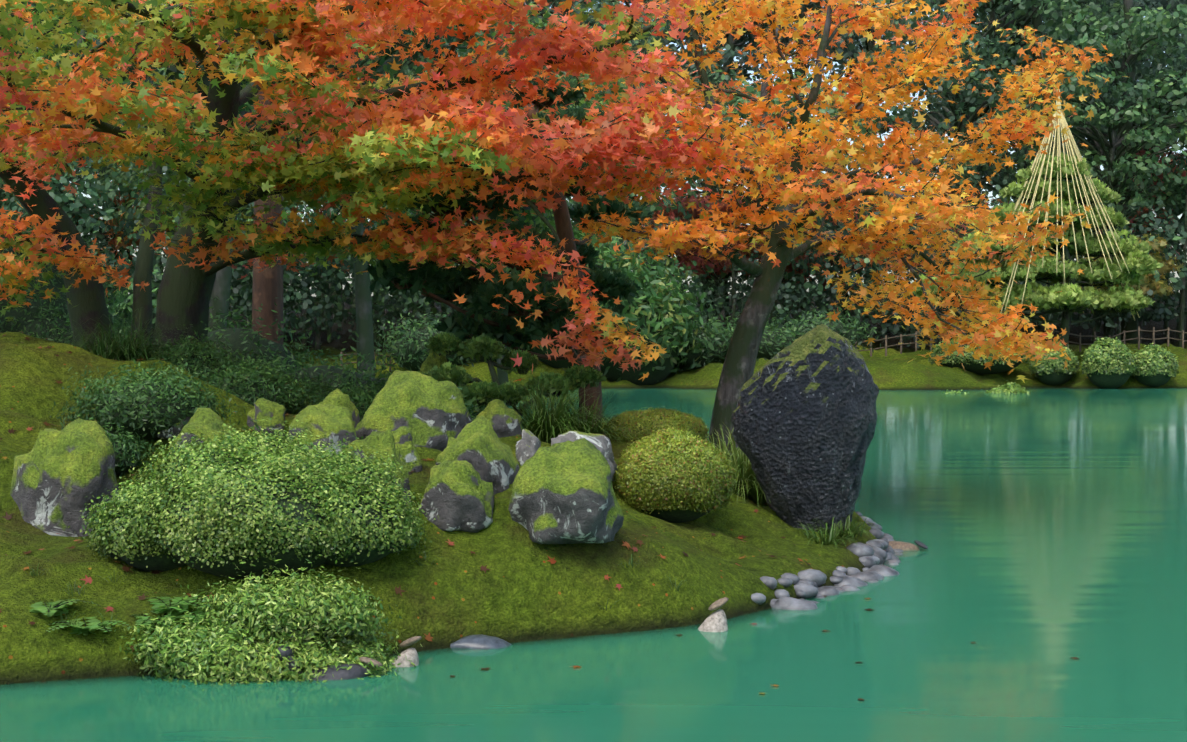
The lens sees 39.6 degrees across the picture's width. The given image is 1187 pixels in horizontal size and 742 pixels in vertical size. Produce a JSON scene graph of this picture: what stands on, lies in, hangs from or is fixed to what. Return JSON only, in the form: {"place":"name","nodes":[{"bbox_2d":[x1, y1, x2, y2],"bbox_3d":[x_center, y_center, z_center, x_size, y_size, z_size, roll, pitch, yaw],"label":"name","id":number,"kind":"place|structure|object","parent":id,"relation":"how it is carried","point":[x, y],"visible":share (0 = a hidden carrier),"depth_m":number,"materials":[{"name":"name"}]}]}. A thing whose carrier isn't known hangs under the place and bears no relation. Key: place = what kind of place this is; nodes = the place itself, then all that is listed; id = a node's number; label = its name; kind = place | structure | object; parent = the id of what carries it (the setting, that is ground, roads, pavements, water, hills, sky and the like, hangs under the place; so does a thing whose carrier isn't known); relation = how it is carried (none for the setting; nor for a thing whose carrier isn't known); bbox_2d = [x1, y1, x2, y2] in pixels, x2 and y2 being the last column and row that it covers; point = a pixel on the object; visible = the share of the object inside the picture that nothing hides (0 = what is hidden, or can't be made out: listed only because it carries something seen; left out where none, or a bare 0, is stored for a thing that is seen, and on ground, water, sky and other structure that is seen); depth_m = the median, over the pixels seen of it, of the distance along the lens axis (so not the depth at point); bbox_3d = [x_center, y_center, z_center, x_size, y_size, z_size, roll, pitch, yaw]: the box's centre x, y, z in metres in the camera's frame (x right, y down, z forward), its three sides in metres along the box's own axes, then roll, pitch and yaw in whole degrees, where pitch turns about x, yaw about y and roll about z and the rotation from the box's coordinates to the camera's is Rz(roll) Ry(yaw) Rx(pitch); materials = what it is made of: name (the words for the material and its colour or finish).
{"place":"outdoors","nodes":[
{"label":"outdoors","id":0,"kind":"place"},
{"bbox_2d":[0,387,1186,741],"bbox_3d":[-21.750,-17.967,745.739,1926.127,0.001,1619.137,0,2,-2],"label":"pond water","id":1,"kind":"structure","parent":0,"point":[1048,527],"depth_m":8.18,"materials":[{"name":"teal liquid"}]},
{"bbox_2d":[265,645,382,680],"bbox_3d":[-1.238,1.382,7.591,0.530,0.296,0.190,-8,2,-6],"label":"rock","id":2,"kind":"object","parent":1,"relation":"in","point":[357,671],"visible":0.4,"depth_m":7.55,"materials":[{"name":"grey stone"}]},
{"bbox_2d":[0,291,1186,686],"bbox_3d":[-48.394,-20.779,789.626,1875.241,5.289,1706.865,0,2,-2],"label":"ground","id":3,"kind":"structure","parent":0,"point":[522,591],"depth_m":8.90,"materials":[{"name":"green plant"}]},
{"bbox_2d":[10,418,119,536],"bbox_3d":[-3.085,0.679,9.539,0.671,0.810,0.447,0,2,16],"label":"boulder","id":4,"kind":"object","parent":3,"relation":"on","point":[58,477],"visible":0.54,"depth_m":9.38,"materials":[{"name":"green plant"}]},
{"bbox_2d":[157,386,195,438],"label":"boulder","id":5,"kind":"object","parent":3,"relation":"on","point":[174,430],"visible":0.19,"depth_m":10.16,"materials":[{"name":"grey stone"}]},
{"bbox_2d":[29,594,382,638],"bbox_3d":[-1.860,1.185,7.953,1.669,0.200,0.694,0,2,-2],"label":"fern","id":6,"kind":"object","parent":3,"relation":"on","point":[39,607],"depth_m":7.81,"materials":[{"name":"green plant"}]},
{"bbox_2d":[170,408,246,451],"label":"boulder","id":7,"kind":"object","parent":3,"relation":"on","point":[207,422],"visible":0.21,"depth_m":9.97,"materials":[{"name":"green plant"}]},
{"bbox_2d":[0,195,463,399],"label":"shrubs","id":8,"kind":"object","parent":3,"relation":"on","point":[299,355],"depth_m":19.36,"materials":[{"name":"green plant"}]},
{"bbox_2d":[68,416,435,579],"bbox_3d":[-1.733,0.653,8.508,1.673,0.797,1.420,1,2,39],"label":"shrub","id":9,"kind":"object","parent":3,"relation":"on","point":[163,491],"depth_m":8.21,"materials":[{"name":"green plant"}]},
{"bbox_2d":[103,554,421,690],"bbox_3d":[-1.544,1.252,7.775,1.484,0.765,0.942,0,2,-2],"label":"waterside shrub","id":10,"kind":"object","parent":3,"relation":"on","point":[238,639],"depth_m":7.64,"materials":[{"name":"green plant"}]},
{"bbox_2d":[247,398,285,438],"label":"boulder","id":11,"kind":"object","parent":3,"relation":"on","point":[265,410],"visible":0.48,"depth_m":11.62,"materials":[{"name":"green plant"}]},
{"bbox_2d":[48,321,507,477],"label":"rockery shrubs","id":12,"kind":"object","parent":3,"relation":"on","point":[364,398],"depth_m":10.34,"materials":[{"name":"green plant"}]},
{"bbox_2d":[87,3,496,344],"bbox_3d":[-3.858,-6.802,19.135,5.436,15.779,6.290,0,2,-2],"label":"cedar","id":13,"kind":"object","parent":3,"relation":"on","point":[267,288],"depth_m":19.22,"materials":[{"name":"brown plant"}]},
{"bbox_2d":[290,381,313,414],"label":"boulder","id":14,"kind":"object","parent":3,"relation":"on","point":[305,396],"depth_m":13.45,"materials":[{"name":"green plant"}]},
{"bbox_2d":[288,403,356,455],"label":"boulder","id":15,"kind":"object","parent":3,"relation":"on","point":[326,420],"visible":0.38,"depth_m":10.09,"materials":[{"name":"green plant"}]},
{"bbox_2d":[319,389,359,427],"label":"boulder","id":16,"kind":"object","parent":3,"relation":"on","point":[337,397],"visible":0.23,"depth_m":11.55,"materials":[{"name":"green plant"}]},
{"bbox_2d":[0,0,738,381],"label":"maple","id":17,"kind":"object","parent":3,"relation":"on","point":[506,146],"depth_m":13.00,"materials":[{"name":"red plant"}]},
{"bbox_2d":[345,428,410,505],"bbox_3d":[-1.213,0.580,9.093,0.420,0.533,0.356,0,2,-4],"label":"boulder","id":18,"kind":"object","parent":3,"relation":"on","point":[376,439],"visible":0.23,"depth_m":9.02,"materials":[{"name":"green plant"}]},
{"bbox_2d":[391,426,421,474],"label":"boulder","id":19,"kind":"object","parent":3,"relation":"on","point":[406,452],"visible":0.27,"depth_m":9.78,"materials":[{"name":"green plant"}]},
{"bbox_2d":[392,636,421,666],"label":"shore stones","id":20,"kind":"object","parent":3,"relation":"on","point":[411,653],"visible":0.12,"depth_m":7.83,"materials":[{"name":"white stone"}]},
{"bbox_2d":[355,370,471,451],"bbox_3d":[-1.177,0.300,10.708,0.802,0.612,0.656,-1,2,-33],"label":"boulder","id":21,"kind":"object","parent":3,"relation":"on","point":[429,411],"visible":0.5,"depth_m":10.48,"materials":[{"name":"green plant"}]},
{"bbox_2d":[419,352,446,373],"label":"boulder","id":22,"kind":"object","parent":3,"relation":"on","point":[431,361],"visible":0.08,"depth_m":13.85,"materials":[{"name":"green plant"}]},
{"bbox_2d":[26,308,878,627],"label":"grass tufts","id":23,"kind":"object","parent":3,"relation":"on","point":[548,424],"visible":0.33,"depth_m":12.72,"materials":[{"name":"green plant"}]},
{"bbox_2d":[419,460,493,532],"bbox_3d":[-0.743,0.675,8.922,0.410,0.397,0.342,0,2,-6],"label":"boulder","id":24,"kind":"object","parent":3,"relation":"on","point":[458,495],"visible":0.85,"depth_m":8.81,"materials":[{"name":"grey stone"}]},
{"bbox_2d":[435,416,518,494],"bbox_3d":[-0.678,0.540,9.850,0.420,0.549,0.551,3,3,63],"label":"boulder","id":25,"kind":"object","parent":3,"relation":"on","point":[482,448],"visible":0.46,"depth_m":9.72,"materials":[{"name":"green plant"}]},
{"bbox_2d":[450,635,510,649],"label":"shallow stone","id":26,"kind":"object","parent":3,"relation":"on","point":[478,642],"visible":0.42,"depth_m":8.27,"materials":[{"name":"grey stone"}]},
{"bbox_2d":[476,399,521,437],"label":"boulder","id":27,"kind":"object","parent":3,"relation":"on","point":[502,418],"visible":0.54,"depth_m":12.25,"materials":[{"name":"green plant"}]},
{"bbox_2d":[366,72,654,426],"bbox_3d":[-0.682,-0.904,15.168,2.611,4.002,3.306,0,2,-2],"label":"pine tree","id":28,"kind":"object","parent":3,"relation":"on","point":[481,299],"depth_m":14.86,"materials":[{"name":"green plant"}]},
{"bbox_2d":[422,332,606,416],"bbox_3d":[-0.646,0.129,13.392,1.526,0.896,0.905,0,2,-2],"label":"pine tree","id":29,"kind":"object","parent":3,"relation":"on","point":[486,347],"depth_m":13.40,"materials":[{"name":"green plant"}]},
{"bbox_2d":[516,429,540,465],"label":"boulder","id":30,"kind":"object","parent":3,"relation":"on","point":[528,444],"visible":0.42,"depth_m":10.41,"materials":[{"name":"grey stone"}]},
{"bbox_2d":[0,331,1077,699],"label":"fallen leaves","id":31,"kind":"object","parent":3,"relation":"on","point":[142,597],"visible":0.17,"depth_m":8.80,"materials":[{"name":"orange plant"}]},
{"bbox_2d":[508,438,623,543],"bbox_3d":[-0.152,0.659,9.011,0.636,0.581,0.772,0,2,-17],"label":"boulder","id":32,"kind":"object","parent":3,"relation":"on","point":[563,493],"visible":0.94,"depth_m":8.78,"materials":[{"name":"grey stone"}]},
{"bbox_2d":[551,430,617,480],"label":"boulder","id":33,"kind":"object","parent":3,"relation":"on","point":[602,443],"visible":0.23,"depth_m":10.45,"materials":[{"name":"grey stone"}]},
{"bbox_2d":[0,0,1186,384],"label":"woodland","id":34,"kind":"object","parent":3,"relation":"on","point":[1104,18],"depth_m":52.26,"materials":[{"name":"green plant"}]},
{"bbox_2d":[18,147,1186,297],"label":"woodland maple foliage","id":35,"kind":"object","parent":34,"relation":"attached to","point":[1161,286],"visible":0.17,"depth_m":54.88,"materials":[{"name":"green plant"}]},
{"bbox_2d":[492,231,723,384],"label":"bush","id":36,"kind":"object","parent":3,"relation":"on","point":[660,299],"depth_m":44.43,"materials":[{"name":"green plant"}]},
{"bbox_2d":[347,294,888,372],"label":"bank bushes","id":37,"kind":"object","parent":3,"relation":"on","point":[728,331],"depth_m":45.44,"materials":[{"name":"green plant"}]},
{"bbox_2d":[602,406,708,441],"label":"azalea dome","id":38,"kind":"structure","parent":3,"relation":"on","point":[657,414],"depth_m":12.99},
{"bbox_2d":[612,425,737,522],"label":"azalea dome","id":39,"kind":"structure","parent":3,"relation":"on","point":[721,482],"depth_m":10.43,"materials":[{"name":"green plant"}]},
{"bbox_2d":[698,597,728,631],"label":"shore stones","id":40,"kind":"object","parent":3,"relation":"on","point":[715,621],"visible":0.29,"depth_m":8.75,"materials":[{"name":"white stone"}]},
{"bbox_2d":[340,326,1186,371],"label":"bamboo fence","id":41,"kind":"object","parent":3,"relation":"on","point":[1079,335],"visible":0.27,"depth_m":48.94,"materials":[{"name":"brown wood"}]},
{"bbox_2d":[731,324,878,533],"bbox_3d":[1.489,0.437,11.581,1.051,1.537,0.663,0,2,-2],"label":"standing stone","id":42,"kind":"object","parent":3,"relation":"on","point":[804,418],"visible":0.9,"depth_m":11.38,"materials":[{"name":"grey stone"}]},
{"bbox_2d":[751,512,902,610],"bbox_3d":[1.762,1.253,11.177,0.716,0.318,3.988,0,2,16],"label":"pebble edging","id":43,"kind":"object","parent":3,"relation":"on","point":[873,555],"visible":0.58,"depth_m":10.23,"materials":[{"name":"grey stone"}]},
{"bbox_2d":[573,0,1127,455],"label":"maple","id":44,"kind":"object","parent":3,"relation":"on","point":[898,209],"depth_m":13.84,"materials":[{"name":"orange plant"}]},
{"bbox_2d":[866,522,927,550],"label":"shore stone","id":45,"kind":"object","parent":3,"relation":"on","point":[905,546],"visible":0.23,"depth_m":11.91,"materials":[{"name":"brown"}]},
{"bbox_2d":[942,389,965,393],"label":"plants","id":46,"kind":"object","parent":3,"relation":"on","point":[947,392],"depth_m":40.49,"materials":[{"name":"green plant"}]},
{"bbox_2d":[924,337,1029,374],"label":"clipped shrub","id":47,"kind":"object","parent":3,"relation":"on","point":[978,368],"depth_m":44.19,"materials":[{"name":"green plant"}]},
{"bbox_2d":[984,380,1029,393],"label":"plants","id":48,"kind":"object","parent":3,"relation":"on","point":[1014,387],"depth_m":40.40,"materials":[{"name":"green plant"}]},
{"bbox_2d":[912,152,1163,347],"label":"pine tree","id":49,"kind":"object","parent":3,"relation":"on","point":[1136,259],"depth_m":46.08,"materials":[{"name":"green plant"}]},
{"bbox_2d":[1029,341,1080,385],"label":"clipped shrub","id":50,"kind":"object","parent":3,"relation":"on","point":[1045,364],"depth_m":44.01,"materials":[{"name":"green plant"}]},
{"bbox_2d":[1057,119,1068,348],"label":"pole","id":51,"kind":"object","parent":3,"relation":"on","point":[1063,280],"depth_m":46.31,"materials":[{"name":"brown wood"}]},
{"bbox_2d":[987,89,1139,320],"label":"yukitsuri ropes","id":52,"kind":"object","parent":51,"relation":"hanging from","point":[1062,124],"visible":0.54,"depth_m":45.69,"materials":[{"name":"beige fabric"}]},
{"bbox_2d":[1081,337,1136,388],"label":"clipped shrub","id":53,"kind":"object","parent":3,"relation":"on","point":[1090,353],"depth_m":43.13,"materials":[{"name":"green plant"}]},
{"bbox_2d":[1130,343,1181,386],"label":"clipped shrub","id":54,"kind":"object","parent":3,"relation":"on","point":[1145,354],"depth_m":43.39,"materials":[{"name":"green plant"}]},
{"bbox_2d":[37,0,1186,296],"label":"sky","id":55,"kind":"structure","parent":0,"point":[685,46],"materials":[{"name":"white"}]}
]}

